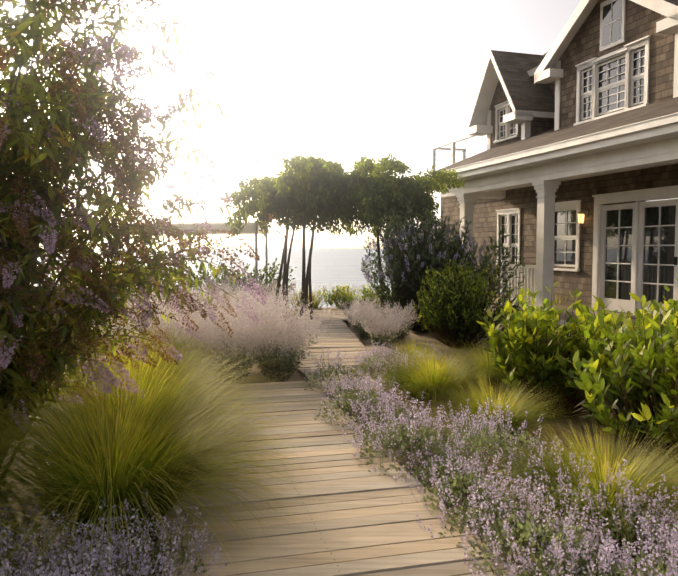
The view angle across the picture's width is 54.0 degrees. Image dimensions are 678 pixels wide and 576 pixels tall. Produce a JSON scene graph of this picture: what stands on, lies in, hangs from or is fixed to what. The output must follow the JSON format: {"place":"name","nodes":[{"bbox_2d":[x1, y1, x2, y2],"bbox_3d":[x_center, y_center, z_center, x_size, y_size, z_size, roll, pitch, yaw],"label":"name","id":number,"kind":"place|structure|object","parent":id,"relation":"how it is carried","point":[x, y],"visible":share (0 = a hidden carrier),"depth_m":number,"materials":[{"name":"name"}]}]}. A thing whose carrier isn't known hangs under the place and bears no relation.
{"place":"outdoors","nodes":[
{"label":"outdoors","id":0,"kind":"place"},
{"bbox_2d":[16,282,609,382],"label":"dune grass","id":1,"kind":"structure","parent":0,"point":[315,304],"depth_m":17.31,"materials":[{"name":"plant"}]},
{"bbox_2d":[34,249,625,312],"bbox_3d":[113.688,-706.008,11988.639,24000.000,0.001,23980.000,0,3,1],"label":"sea","id":2,"kind":"structure","parent":0,"point":[337,267],"depth_m":244.55,"materials":[{"name":"liquid"}]},
{"bbox_2d":[0,307,677,575],"bbox_3d":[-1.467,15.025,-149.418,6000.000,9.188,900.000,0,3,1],"label":"ground","id":3,"kind":"structure","parent":0,"point":[580,421],"depth_m":5.79,"materials":[{"name":"soil"}]},
{"bbox_2d":[0,0,280,479],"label":"butterfly bush","id":4,"kind":"object","parent":3,"relation":"on","point":[37,117],"depth_m":4.07,"materials":[{"name":"plant"}]},
{"bbox_2d":[0,0,287,401],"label":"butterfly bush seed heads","id":5,"kind":"object","parent":4,"relation":"attached to","point":[136,115],"visible":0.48,"depth_m":3.95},
{"bbox_2d":[128,220,267,295],"bbox_3d":[-3.947,-0.651,18.731,4.393,2.360,2.222,1,4,14],"label":"shade canopy","id":6,"kind":"object","parent":3,"relation":"on","point":[250,228],"visible":0.35,"depth_m":17.40,"materials":[{"name":"beige fabric"}]},
{"bbox_2d":[100,258,391,311],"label":"shrubs","id":7,"kind":"object","parent":3,"relation":"on","point":[271,276],"visible":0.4,"depth_m":18.09,"materials":[{"name":"green plant"}]},
{"bbox_2d":[91,272,420,383],"bbox_3d":[-1.449,0.277,12.170,5.941,1.286,9.929,0,3,1],"label":"sage","id":8,"kind":"object","parent":3,"relation":"on","point":[390,314],"depth_m":8.30,"materials":[{"name":"plant"}]},
{"bbox_2d":[0,340,677,575],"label":"catmint","id":9,"kind":"object","parent":3,"relation":"on","point":[441,506],"depth_m":3.49,"materials":[{"name":"purple plant"}]},
{"bbox_2d":[0,318,677,575],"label":"fountain grass","id":10,"kind":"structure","parent":3,"relation":"on","point":[116,450],"depth_m":3.95,"materials":[{"name":"green plant"}]},
{"bbox_2d":[162,310,516,575],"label":"boardwalk","id":11,"kind":"structure","parent":3,"relation":"on","point":[375,529],"depth_m":3.94,"materials":[{"name":"brown wood"}]},
{"bbox_2d":[274,188,407,323],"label":"tree trunks","id":12,"kind":"object","parent":3,"relation":"on","point":[306,277],"visible":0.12,"depth_m":15.17,"materials":[{"name":"brown plant"}]},
{"bbox_2d":[220,152,465,238],"bbox_3d":[-0.081,-2.094,15.324,5.582,1.891,4.735,0,3,1],"label":"canopy","id":13,"kind":"object","parent":12,"relation":"on","point":[329,210],"depth_m":14.05,"materials":[{"name":"green plant"}]},
{"bbox_2d":[360,198,530,332],"bbox_3d":[2.064,-0.475,13.270,3.265,2.681,2.564,0,3,1],"label":"flowering bush","id":14,"kind":"object","parent":3,"relation":"on","point":[406,290],"visible":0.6,"depth_m":12.83,"materials":[{"name":"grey plant"}]},
{"bbox_2d":[361,216,493,281],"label":"flowers","id":15,"kind":"object","parent":14,"relation":"attached to","point":[401,236],"visible":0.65,"depth_m":12.70,"materials":[{"name":"purple plant"}]},
{"bbox_2d":[414,256,677,462],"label":"green shrubs","id":16,"kind":"object","parent":3,"relation":"on","point":[585,367],"visible":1,"depth_m":6.20,"materials":[{"name":"green plant"}]},
{"bbox_2d":[420,0,677,341],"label":"house","id":17,"kind":"structure","parent":3,"relation":"on","point":[569,173],"depth_m":13.11,"materials":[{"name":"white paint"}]},
{"bbox_2d":[0,0,677,248],"label":"sky","id":18,"kind":"structure","parent":0,"point":[342,81],"materials":[{"name":"white"}]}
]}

